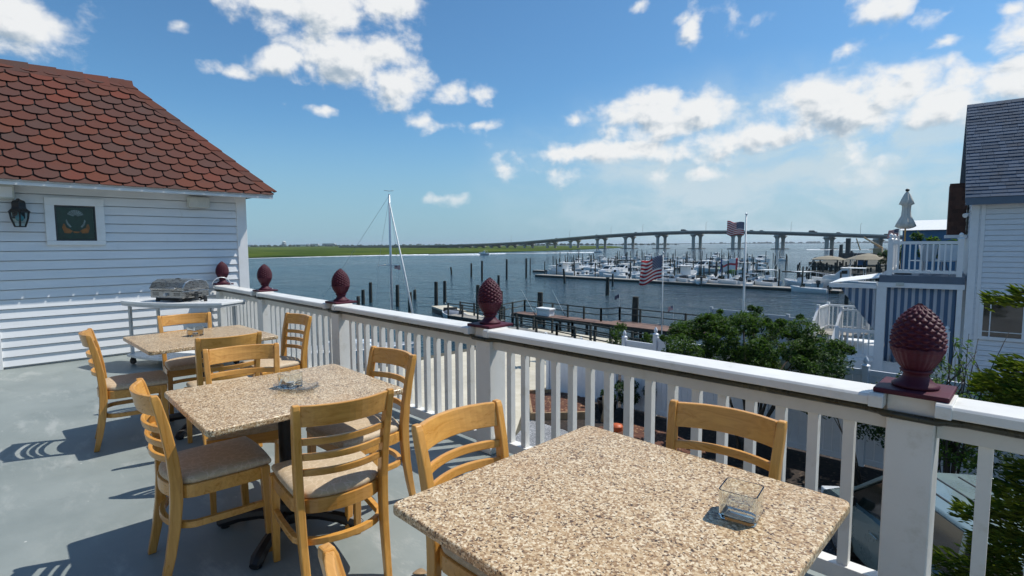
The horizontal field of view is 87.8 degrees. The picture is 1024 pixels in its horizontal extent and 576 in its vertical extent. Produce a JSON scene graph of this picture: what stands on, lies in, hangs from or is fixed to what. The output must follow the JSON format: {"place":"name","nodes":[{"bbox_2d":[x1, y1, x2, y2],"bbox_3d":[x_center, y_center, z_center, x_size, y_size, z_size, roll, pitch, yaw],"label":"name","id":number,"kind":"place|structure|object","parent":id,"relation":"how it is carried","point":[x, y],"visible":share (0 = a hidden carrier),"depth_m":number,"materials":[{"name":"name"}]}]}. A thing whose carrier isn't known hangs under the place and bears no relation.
{"place":"outdoors","nodes":[
{"label":"outdoors","id":0,"kind":"place"},
{"bbox_2d":[0,354,825,575],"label":"terrace floor","id":1,"kind":"structure","parent":0,"point":[72,503],"depth_m":3.14,"materials":[{"name":"concrete"}]},
{"bbox_2d":[78,328,169,451],"bbox_3d":[-2.983,0.745,4.119,0.535,0.866,0.434,-4,6,-37],"label":"ladder back chair","id":2,"kind":"object","parent":1,"relation":"on","point":[118,386],"visible":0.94,"depth_m":3.96,"materials":[{"name":"brown wood"}]},
{"bbox_2d":[121,298,245,363],"bbox_3d":[-4.163,0.563,6.683,1.506,0.812,0.570,1,5,12],"label":"serving cart","id":3,"kind":"object","parent":1,"relation":"on","point":[209,304],"visible":0.69,"depth_m":6.58,"materials":[{"name":"white laminate"}]},
{"bbox_2d":[149,278,208,301],"bbox_3d":[-4.104,0.018,6.635,0.691,0.280,0.441,1,5,17],"label":"chafing dish","id":4,"kind":"object","parent":3,"relation":"on","point":[176,289],"visible":1,"depth_m":6.54,"materials":[{"name":"metal"}]},
{"bbox_2d":[157,312,223,421],"bbox_3d":[-2.916,0.685,4.835,0.434,0.866,0.535,-4,6,-40],"label":"ladder back chair","id":5,"kind":"object","parent":1,"relation":"on","point":[179,367],"visible":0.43,"depth_m":4.81,"materials":[{"name":"brown wood"}]},
{"bbox_2d":[129,378,271,575],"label":"ladder back chair","id":6,"kind":"object","parent":1,"relation":"on","point":[243,461],"visible":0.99,"depth_m":2.46,"materials":[{"name":"brown wood"}]},
{"bbox_2d":[123,325,277,439],"bbox_3d":[-2.588,0.774,4.458,0.900,0.748,0.920,4,7,44],"label":"granite table","id":7,"kind":"object","parent":1,"relation":"on","point":[164,343],"visible":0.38,"depth_m":4.34,"materials":[{"name":"beige stone"}]},
{"bbox_2d":[186,326,203,336],"bbox_3d":[-2.650,0.361,4.449,0.095,0.076,0.095,1,5,15],"label":"glass ashtray","id":8,"kind":"object","parent":7,"relation":"on","point":[194,331],"visible":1,"depth_m":4.41,"materials":[{"name":"glass"}]},
{"bbox_2d":[184,331,262,446],"bbox_3d":[-2.150,0.752,3.978,0.434,0.866,0.535,-5,6,-42],"label":"ladder back chair","id":9,"kind":"object","parent":1,"relation":"on","point":[201,344],"visible":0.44,"depth_m":3.77,"materials":[{"name":"brown wood"}]},
{"bbox_2d":[203,343,279,514],"bbox_3d":[-1.604,0.812,3.223,0.434,0.866,0.535,-3,5,-30],"label":"ladder back chair","id":10,"kind":"object","parent":1,"relation":"on","point":[268,433],"visible":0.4,"depth_m":3.32,"materials":[{"name":"brown wood"}]},
{"bbox_2d":[239,312,311,375],"bbox_3d":[-2.095,0.687,4.768,0.434,0.866,0.535,4,6,40],"label":"ladder back chair","id":11,"kind":"object","parent":1,"relation":"on","point":[287,363],"visible":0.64,"depth_m":4.75,"materials":[{"name":"brown wood"}]},
{"bbox_2d":[164,364,402,569],"bbox_3d":[-1.183,0.904,2.806,0.930,0.748,0.830,-5,7,-43],"label":"granite table","id":12,"kind":"object","parent":1,"relation":"on","point":[219,408],"visible":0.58,"depth_m":2.70,"materials":[{"name":"beige stone"}]},
{"bbox_2d":[278,370,302,389],"bbox_3d":[-1.178,0.488,2.828,0.095,0.076,0.095,2,5,25],"label":"glass ashtray","id":13,"kind":"object","parent":12,"relation":"on","point":[291,379],"visible":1,"depth_m":2.79,"materials":[{"name":"glass"}]},
{"bbox_2d":[269,388,393,575],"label":"ladder back chair","id":14,"kind":"object","parent":1,"relation":"on","point":[301,485],"visible":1,"depth_m":2.29,"materials":[{"name":"brown wood"}]},
{"bbox_2d":[318,542,345,575],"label":"ladder back chair","id":15,"kind":"object","parent":1,"relation":"on","point":[329,560],"visible":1,"depth_m":1.11,"materials":[{"name":"brown wood"}]},
{"bbox_2d":[306,346,416,528],"bbox_3d":[-0.855,0.819,3.090,0.434,0.866,0.535,4,6,42],"label":"ladder back chair","id":16,"kind":"object","parent":1,"relation":"on","point":[406,360],"visible":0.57,"depth_m":3.06,"materials":[{"name":"brown wood"}]},
{"bbox_2d":[411,399,508,575],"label":"ladder back chair","id":17,"kind":"object","parent":1,"relation":"on","point":[429,433],"visible":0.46,"depth_m":2.00,"materials":[{"name":"brown wood"}]},
{"bbox_2d":[214,285,1023,575],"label":"deck railing","id":18,"kind":"object","parent":1,"relation":"on","point":[911,451],"visible":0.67,"depth_m":2.73,"materials":[{"name":"white paint"}]},
{"bbox_2d":[212,261,233,284],"bbox_3d":[-4.361,-0.227,8.008,0.236,0.349,0.236,4,7,45],"label":"pineapple finial","id":19,"kind":"object","parent":18,"relation":"on","point":[222,269],"visible":0.96,"depth_m":7.95,"materials":[{"name":"red paint"}]},
{"bbox_2d":[252,264,277,291],"bbox_3d":[-3.172,-0.135,6.824,0.236,0.349,0.236,4,7,45],"label":"pineapple finial","id":20,"kind":"object","parent":18,"relation":"on","point":[264,274],"visible":1,"depth_m":6.77,"materials":[{"name":"red paint"}]},
{"bbox_2d":[325,268,356,304],"bbox_3d":[-1.736,-0.024,5.393,0.236,0.349,0.236,4,7,45],"label":"pineapple finial","id":21,"kind":"object","parent":18,"relation":"on","point":[340,283],"visible":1,"depth_m":5.34,"materials":[{"name":"red paint"}]},
{"bbox_2d":[467,277,512,328],"bbox_3d":[-0.159,0.099,3.822,0.236,0.349,0.236,4,7,45],"label":"pineapple finial","id":22,"kind":"object","parent":18,"relation":"on","point":[489,297],"visible":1,"depth_m":3.77,"materials":[{"name":"red paint"}]},
{"bbox_2d":[214,289,1023,438],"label":"rope light","id":23,"kind":"object","parent":18,"relation":"attached to","point":[936,421],"visible":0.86,"depth_m":2.54,"materials":[{"name":"plastic"}]},
{"bbox_2d":[873,303,956,402],"bbox_3d":[1.587,0.234,2.083,0.236,0.349,0.236,4,7,45],"label":"pineapple finial","id":24,"kind":"object","parent":18,"relation":"on","point":[918,341],"visible":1,"depth_m":2.03,"materials":[{"name":"red paint"}]},
{"bbox_2d":[393,426,849,575],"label":"granite table","id":25,"kind":"object","parent":1,"relation":"on","point":[589,501],"visible":0.92,"depth_m":1.47,"materials":[{"name":"beige stone"}]},
{"bbox_2d":[719,477,763,526],"bbox_3d":[0.632,0.589,1.468,0.100,0.080,0.100,3,6,37],"label":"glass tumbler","id":26,"kind":"object","parent":25,"relation":"on","point":[740,501],"visible":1,"depth_m":1.44,"materials":[{"name":"glass"}]},
{"bbox_2d":[666,399,786,480],"bbox_3d":[0.681,0.909,1.907,0.434,0.866,0.535,4,6,40],"label":"ladder back chair","id":27,"kind":"object","parent":1,"relation":"on","point":[767,431],"visible":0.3,"depth_m":2.05,"materials":[{"name":"brown wood"}]},
{"bbox_2d":[248,246,621,257],"bbox_3d":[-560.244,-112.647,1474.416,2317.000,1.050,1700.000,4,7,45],"label":"marsh","id":28,"kind":"structure","parent":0,"point":[287,251],"depth_m":520.06,"materials":[{"name":"green plant"}]},
{"bbox_2d":[250,243,676,246],"bbox_3d":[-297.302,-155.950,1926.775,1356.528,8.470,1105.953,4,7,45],"label":"treeline","id":29,"kind":"object","parent":28,"relation":"on","point":[449,244],"visible":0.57,"depth_m":2037.42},
{"bbox_2d":[363,350,545,432],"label":"patio","id":30,"kind":"structure","parent":0,"point":[532,376],"depth_m":18.93,"materials":[{"name":"concrete"}]},
{"bbox_2d":[0,0,1023,245],"label":"sky","id":31,"kind":"structure","parent":0,"point":[486,121],"materials":[{"name":"blue"}]},
{"bbox_2d":[515,420,567,446],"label":"gravel path","id":32,"kind":"structure","parent":0,"point":[547,432],"depth_m":13.75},
{"bbox_2d":[258,242,887,246],"bbox_3d":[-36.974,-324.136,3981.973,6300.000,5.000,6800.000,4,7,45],"label":"shore","id":33,"kind":"structure","parent":0,"point":[669,243],"depth_m":4181.28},
{"bbox_2d":[720,241,887,243],"bbox_3d":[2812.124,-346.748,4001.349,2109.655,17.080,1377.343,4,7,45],"label":"treeline","id":34,"kind":"object","parent":33,"relation":"on","point":[808,242],"visible":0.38,"depth_m":4100.20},
{"bbox_2d":[248,243,901,368],"bbox_3d":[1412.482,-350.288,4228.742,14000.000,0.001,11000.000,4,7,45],"label":"water","id":35,"kind":"structure","parent":0,"point":[310,277],"depth_m":83.44,"materials":[{"name":"liquid"}]},
{"bbox_2d":[295,190,413,364],"bbox_3d":[-9.207,-0.571,29.579,7.980,9.674,2.369,-1,5,-7],"label":"sailboat","id":36,"kind":"object","parent":35,"relation":"on","point":[391,283],"visible":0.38,"depth_m":29.78,"materials":[{"name":"metal"}]},
{"bbox_2d":[434,282,437,305],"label":"piling","id":37,"kind":"object","parent":35,"relation":"in","point":[435,293],"visible":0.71,"depth_m":54.24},
{"bbox_2d":[442,307,467,320],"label":"skiff","id":38,"kind":"object","parent":35,"relation":"on","point":[444,311],"visible":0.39,"depth_m":45.65,"materials":[{"name":"white plastic"}]},
{"bbox_2d":[431,305,483,322],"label":"floating dock","id":39,"kind":"object","parent":35,"relation":"on","point":[438,309],"visible":0.26,"depth_m":50.13,"materials":[{"name":"concrete"}]},
{"bbox_2d":[447,301,504,322],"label":"gangway","id":40,"kind":"object","parent":35,"relation":"on","point":[470,318],"visible":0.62,"depth_m":42.60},
{"bbox_2d":[549,254,580,275],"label":"cabin cruiser","id":41,"kind":"object","parent":35,"relation":"on","point":[560,267],"visible":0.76,"depth_m":105.60,"materials":[{"name":"white plastic"}]},
{"bbox_2d":[529,328,618,342],"bbox_3d":[5.463,3.549,33.431,2.000,0.500,13.000,-5,6,-43],"label":"floating dock","id":42,"kind":"object","parent":35,"relation":"on","point":[600,338],"visible":0.03,"depth_m":35.27,"materials":[{"name":"concrete"}]},
{"bbox_2d":[499,313,651,345],"bbox_3d":[3.938,3.342,30.875,1.847,2.410,13.881,-4,6,-37],"label":"gangway","id":43,"kind":"object","parent":35,"relation":"on","point":[535,328],"visible":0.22,"depth_m":32.15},
{"bbox_2d":[499,300,702,339],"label":"boardwalk","id":44,"kind":"structure","parent":35,"relation":"in","point":[634,327],"depth_m":38.01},
{"bbox_2d":[536,307,555,316],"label":"dock box","id":45,"kind":"object","parent":44,"relation":"on","point":[545,311],"visible":1,"depth_m":40.60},
{"bbox_2d":[599,263,615,276],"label":"cabin cruiser","id":46,"kind":"object","parent":35,"relation":"on","point":[607,269],"visible":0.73,"depth_m":105.12,"materials":[{"name":"white plastic"}]},
{"bbox_2d":[603,260,631,278],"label":"motorboat","id":47,"kind":"object","parent":35,"relation":"on","point":[619,275],"visible":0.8,"depth_m":96.08,"materials":[{"name":"plastic"}]},
{"bbox_2d":[338,230,901,249],"bbox_3d":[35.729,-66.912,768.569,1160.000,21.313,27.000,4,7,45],"label":"highway bridge","id":48,"kind":"structure","parent":35,"relation":"on","point":[878,239],"depth_m":619.67,"materials":[{"name":"concrete"}]},
{"bbox_2d":[611,259,632,273],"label":"cabin cruiser","id":49,"kind":"object","parent":35,"relation":"on","point":[622,268],"visible":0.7,"depth_m":101.92,"materials":[{"name":"white plastic"}]},
{"bbox_2d":[632,296,638,334],"bbox_3d":[8.754,2.715,37.931,0.502,4.252,0.504,4,7,45],"label":"piling","id":50,"kind":"object","parent":35,"relation":"in","point":[635,302],"visible":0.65,"depth_m":37.64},
{"bbox_2d":[612,320,668,337],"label":"boardwalk","id":51,"kind":"structure","parent":35,"relation":"in","point":[640,336],"depth_m":36.21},
{"bbox_2d":[661,252,663,334],"bbox_3d":[7.396,1.309,26.215,0.120,6.195,0.114,4,7,45],"label":"flagpole","id":52,"kind":"object","parent":35,"relation":"in","point":[662,297],"visible":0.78,"depth_m":26.13,"materials":[{"name":"metal"}]},
{"bbox_2d":[639,255,661,285],"bbox_3d":[6.757,-0.864,26.077,1.122,1.505,0.282,-1,5,-7],"label":"national flag","id":53,"kind":"object","parent":52,"relation":"attached to","point":[650,270],"visible":1,"depth_m":26.03,"materials":[{"name":"fabric"}]},
{"bbox_2d":[677,260,696,277],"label":"cabin cruiser","id":54,"kind":"object","parent":35,"relation":"on","point":[687,270],"visible":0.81,"depth_m":92.75,"materials":[{"name":"white plastic"}]},
{"bbox_2d":[535,274,843,293],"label":"marina float","id":55,"kind":"object","parent":35,"relation":"on","point":[832,291],"visible":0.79,"depth_m":82.36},
{"bbox_2d":[674,273,691,281],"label":"jet ski","id":56,"kind":"object","parent":55,"relation":"on","point":[679,277],"visible":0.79,"depth_m":84.23},
{"bbox_2d":[754,277,777,285],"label":"jet ski","id":57,"kind":"object","parent":55,"relation":"on","point":[761,281],"visible":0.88,"depth_m":75.55},
{"bbox_2d":[694,275,707,285],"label":"skiff","id":58,"kind":"object","parent":35,"relation":"on","point":[698,279],"visible":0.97,"depth_m":80.76,"materials":[{"name":"white plastic"}]},
{"bbox_2d":[694,253,714,272],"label":"cabin cruiser","id":59,"kind":"object","parent":35,"relation":"on","point":[705,263],"visible":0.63,"depth_m":116.03,"materials":[{"name":"white plastic"}]},
{"bbox_2d":[712,276,742,284],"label":"skiff","id":60,"kind":"object","parent":35,"relation":"on","point":[724,280],"visible":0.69,"depth_m":78.88,"materials":[{"name":"white plastic"}]},
{"bbox_2d":[707,258,748,280],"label":"motorboat","id":61,"kind":"object","parent":35,"relation":"on","point":[730,276],"visible":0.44,"depth_m":86.23,"materials":[{"name":"plastic"}]},
{"bbox_2d":[720,258,737,271],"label":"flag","id":62,"kind":"object","parent":61,"relation":"attached to","point":[733,264],"visible":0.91,"depth_m":85.19,"materials":[{"name":"fabric"}]},
{"bbox_2d":[742,213,747,310],"bbox_3d":[10.511,0.593,24.134,0.120,7.935,0.114,4,7,45],"label":"flagpole","id":63,"kind":"object","parent":35,"relation":"in","point":[743,303],"visible":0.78,"depth_m":23.97,"materials":[{"name":"metal"}]},
{"bbox_2d":[727,221,743,235],"bbox_3d":[10.010,-2.681,23.904,0.808,0.678,0.157,-1,5,-4],"label":"national flag","id":64,"kind":"object","parent":63,"relation":"attached to","point":[736,228],"visible":1,"depth_m":23.87,"materials":[{"name":"fabric"}]},
{"bbox_2d":[735,256,754,274],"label":"cabin cruiser","id":65,"kind":"object","parent":35,"relation":"on","point":[750,266],"visible":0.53,"depth_m":109.92,"materials":[{"name":"white plastic"}]},
{"bbox_2d":[758,257,781,285],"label":"motorboat","id":66,"kind":"object","parent":35,"relation":"on","point":[767,276],"visible":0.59,"depth_m":82.53,"materials":[{"name":"plastic"}]},
{"bbox_2d":[784,255,823,287],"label":"motorboat","id":67,"kind":"object","parent":35,"relation":"on","point":[807,283],"visible":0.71,"depth_m":76.82,"materials":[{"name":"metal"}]},
{"bbox_2d":[790,284,831,293],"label":"skiff","id":68,"kind":"object","parent":35,"relation":"on","point":[802,288],"visible":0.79,"depth_m":68.82,"materials":[{"name":"white plastic"}]},
{"bbox_2d":[810,256,846,275],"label":"thatched hut","id":69,"kind":"object","parent":35,"relation":"in","point":[828,258],"visible":0.7,"depth_m":98.69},
{"bbox_2d":[782,260,886,281],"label":"timber pier","id":70,"kind":"structure","parent":35,"relation":"in","point":[823,270],"depth_m":94.22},
{"bbox_2d":[812,253,877,288],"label":"cabin cruiser","id":71,"kind":"object","parent":35,"relation":"on","point":[826,279],"visible":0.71,"depth_m":75.04,"materials":[{"name":"white plastic"}]},
{"bbox_2d":[842,237,884,257],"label":"barge crane","id":72,"kind":"object","parent":35,"relation":"on","point":[876,251],"visible":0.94,"depth_m":219.88,"materials":[{"name":"beige paint"}]},
{"bbox_2d":[900,220,957,270],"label":"boat shed","id":73,"kind":"object","parent":35,"relation":"on","point":[933,228],"visible":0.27,"depth_m":60.99,"materials":[{"name":"blue metal"}]},
{"bbox_2d":[356,347,820,487],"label":"ground","id":74,"kind":"structure","parent":0,"point":[518,430],"depth_m":21.30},
{"bbox_2d":[0,59,276,369],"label":"clapboard building","id":75,"kind":"structure","parent":74,"relation":"on","point":[106,176],"depth_m":7.16,"materials":[{"name":"wood"}]},
{"bbox_2d":[0,184,14,198],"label":"eave fixture","id":76,"kind":"object","parent":75,"relation":"attached to","point":[6,191],"visible":1,"depth_m":6.35,"materials":[{"name":"beige plastic"}]},
{"bbox_2d":[7,198,29,226],"bbox_3d":[-5.943,-0.908,6.413,0.275,0.347,0.204,4,7,45],"label":"wall lantern","id":77,"kind":"object","parent":75,"relation":"attached to","point":[18,209],"depth_m":6.36,"materials":[{"name":"black metal"}]},
{"bbox_2d":[43,197,105,244],"bbox_3d":[-5.651,-0.858,6.891,0.058,0.600,0.600,4,7,45],"label":"framed picture","id":78,"kind":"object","parent":75,"relation":"in","point":[62,220],"depth_m":6.87,"materials":[{"name":"wood"}]},
{"bbox_2d":[187,196,209,207],"bbox_3d":[-4.609,-1.264,7.818,0.158,0.167,0.276,4,7,45],"label":"loudspeaker","id":79,"kind":"object","parent":75,"relation":"attached to","point":[197,202],"visible":1,"depth_m":7.76,"materials":[{"name":"beige plastic"}]},
{"bbox_2d":[709,307,813,357],"bbox_3d":[9.927,2.000,21.438,4.070,2.180,0.120,4,7,45],"label":"vinyl fence","id":80,"kind":"object","parent":74,"relation":"on","point":[787,317],"visible":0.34,"depth_m":21.22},
{"bbox_2d":[533,375,1001,486],"bbox_3d":[11.458,4.008,10.323,25.900,0.036,9.750,4,7,45],"label":"planting bed","id":81,"kind":"object","parent":74,"relation":"on","point":[829,473],"visible":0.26,"depth_m":12.13,"materials":[{"name":"soil"}]},
{"bbox_2d":[529,389,584,419],"bbox_3d":[1.502,3.472,16.039,2.017,0.220,2.515,0,5,-1],"label":"planter edging","id":82,"kind":"object","parent":81,"relation":"on","point":[564,415],"visible":0.23,"depth_m":14.83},
{"bbox_2d":[530,392,584,411],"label":"red mulch","id":83,"kind":"object","parent":82,"relation":"in","point":[564,402],"visible":0.38,"depth_m":15.87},
{"bbox_2d":[546,360,617,408],"bbox_3d":[2.132,2.764,16.616,2.630,1.530,0.136,4,6,42],"label":"vinyl fence","id":84,"kind":"object","parent":81,"relation":"on","point":[599,380],"visible":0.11,"depth_m":16.62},
{"bbox_2d":[597,389,617,414],"bbox_3d":[2.703,3.232,15.097,0.580,0.842,0.574,4,7,45],"label":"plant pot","id":85,"kind":"object","parent":81,"relation":"on","point":[600,404],"visible":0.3,"depth_m":15.00,"materials":[{"name":"black plastic"}]},
{"bbox_2d":[606,322,629,374],"bbox_3d":[3.602,2.320,18.336,0.879,2.228,1.400,2,5,27],"label":"flowering shrub","id":86,"kind":"object","parent":81,"relation":"on","point":[619,327],"visible":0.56,"depth_m":18.43,"materials":[{"name":"green plant"}]},
{"bbox_2d":[614,379,655,404],"bbox_3d":[3.365,3.124,15.192,1.357,1.148,0.994,-1,5,-13],"label":"evergreen shrub","id":87,"kind":"object","parent":81,"relation":"on","point":[620,385],"visible":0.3,"depth_m":14.96,"materials":[{"name":"green plant"}]},
{"bbox_2d":[640,332,659,343],"bbox_3d":[4.478,2.461,17.605,0.676,2.056,0.874,4,7,45],"label":"evergreen shrub","id":88,"kind":"object","parent":81,"relation":"on","point":[647,337],"visible":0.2,"depth_m":17.47,"materials":[{"name":"green plant"}]},
{"bbox_2d":[598,423,708,454],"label":"bark chips","id":89,"kind":"object","parent":81,"relation":"on","point":[660,435],"visible":0.24,"depth_m":13.27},
{"bbox_2d":[659,305,856,450],"bbox_3d":[5.323,2.159,12.218,4.059,3.570,4.088,4,7,45],"label":"garden tree","id":90,"kind":"object","parent":81,"relation":"on","point":[752,352],"visible":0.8,"depth_m":11.30,"materials":[{"name":"green plant"}]},
{"bbox_2d":[621,327,1023,485],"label":"vinyl fence","id":91,"kind":"object","parent":81,"relation":"on","point":[870,452],"visible":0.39,"depth_m":12.13,"materials":[{"name":"plastic"}]},
{"bbox_2d":[801,347,939,485],"bbox_3d":[7.030,2.670,10.398,2.659,2.806,1.944,4,7,45],"label":"evergreen shrub","id":92,"kind":"object","parent":81,"relation":"on","point":[880,430],"visible":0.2,"depth_m":10.68,"materials":[{"name":"green plant"}]},
{"bbox_2d":[871,367,1016,476],"bbox_3d":[8.029,2.767,9.903,2.424,2.683,1.879,4,7,45],"label":"evergreen shrub","id":93,"kind":"object","parent":81,"relation":"on","point":[997,466],"visible":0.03,"depth_m":9.37,"materials":[{"name":"green plant"}]},
{"bbox_2d":[934,331,1009,474],"bbox_3d":[7.628,2.408,9.194,1.139,3.514,1.361,0,5,6],"label":"bare shrub","id":94,"kind":"object","parent":81,"relation":"on","point":[950,454],"visible":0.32,"depth_m":9.08,"materials":[{"name":"green plant"}]},
{"bbox_2d":[811,302,868,347],"bbox_3d":[11.826,2.702,19.453,1.430,4.090,2.900,4,7,45],"label":"garden stair","id":95,"kind":"object","parent":74,"relation":"on","point":[821,316],"visible":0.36,"depth_m":19.83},
{"bbox_2d":[827,232,964,381],"bbox_3d":[12.838,0.788,17.841,3.300,5.161,4.560,3,6,38],"label":"porch","id":96,"kind":"object","parent":74,"relation":"on","point":[872,351],"visible":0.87,"depth_m":15.95,"materials":[{"name":"white wood"}]},
{"bbox_2d":[829,273,881,288],"bbox_3d":[11.468,-0.284,17.662,1.300,0.380,2.580,3,6,38],"label":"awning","id":97,"kind":"object","parent":96,"relation":"attached to","point":[836,283],"visible":0.93,"depth_m":16.88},
{"bbox_2d":[841,287,876,329],"bbox_3d":[10.859,0.631,16.705,0.924,1.320,0.121,3,6,38],"label":"striped curtain","id":98,"kind":"object","parent":97,"relation":"hanging from","point":[863,300],"visible":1,"depth_m":16.58,"materials":[{"name":"fabric"}]},
{"bbox_2d":[894,189,915,274],"bbox_3d":[12.139,-1.736,16.425,0.511,2.630,0.511,-4,6,-38],"label":"closed umbrella","id":99,"kind":"object","parent":96,"relation":"on","point":[905,221],"visible":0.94,"depth_m":16.29,"materials":[{"name":"white fabric"}]},
{"bbox_2d":[883,287,956,366],"bbox_3d":[12.068,1.150,15.788,1.624,2.285,0.118,3,6,38],"label":"striped curtain","id":100,"kind":"object","parent":96,"relation":"hanging from","point":[940,304],"visible":0.47,"depth_m":15.74,"materials":[{"name":"fabric"}]},
{"bbox_2d":[908,245,937,273],"bbox_3d":[12.892,-0.899,16.692,0.480,0.909,0.568,0,5,-2],"label":"patio chair","id":101,"kind":"object","parent":96,"relation":"on","point":[930,247],"visible":0.49,"depth_m":16.45,"materials":[{"name":"metal"}]},
{"bbox_2d":[931,245,957,274],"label":"patio chair","id":102,"kind":"object","parent":96,"relation":"on","point":[954,252],"visible":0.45,"depth_m":16.31,"materials":[{"name":"metal"}]},
{"bbox_2d":[909,231,957,269],"bbox_3d":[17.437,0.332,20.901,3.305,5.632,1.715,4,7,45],"label":"potted plants","id":103,"kind":"object","parent":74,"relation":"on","point":[919,236],"visible":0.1,"depth_m":21.58,"materials":[{"name":"green plant"}]},
{"bbox_2d":[931,283,1023,575],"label":"golden conifer","id":104,"kind":"object","parent":74,"relation":"on","point":[1009,386],"visible":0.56,"depth_m":4.65,"materials":[{"name":"green plant"}]},
{"bbox_2d":[944,98,1023,383],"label":"gabled house","id":105,"kind":"structure","parent":74,"relation":"on","point":[985,214],"depth_m":14.75,"materials":[{"name":"white"}]},
{"bbox_2d":[977,292,1023,342],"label":"window","id":106,"kind":"structure","parent":105,"relation":"in","point":[996,325],"depth_m":14.55,"materials":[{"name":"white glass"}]},
{"bbox_2d":[796,485,865,566],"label":"parking lot","id":107,"kind":"structure","parent":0,"point":[828,548],"depth_m":8.48,"materials":[{"name":"asphalt"}]},
{"bbox_2d":[821,473,1023,575],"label":"parked car","id":108,"kind":"object","parent":107,"relation":"on","point":[866,521],"visible":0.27,"depth_m":7.29,"materials":[{"name":"silver metal"}]},
{"bbox_2d":[809,258,900,270],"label":"spit","id":109,"kind":"structure","parent":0,"point":[870,262],"depth_m":152.45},
{"bbox_2d":[847,253,885,266],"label":"thatched hut","id":110,"kind":"object","parent":109,"relation":"on","point":[868,256],"visible":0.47,"depth_m":128.13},
{"bbox_2d":[877,250,887,265],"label":"waterside tree","id":111,"kind":"object","parent":109,"relation":"on","point":[884,253],"visible":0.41,"depth_m":117.04,"materials":[{"name":"green plant"}]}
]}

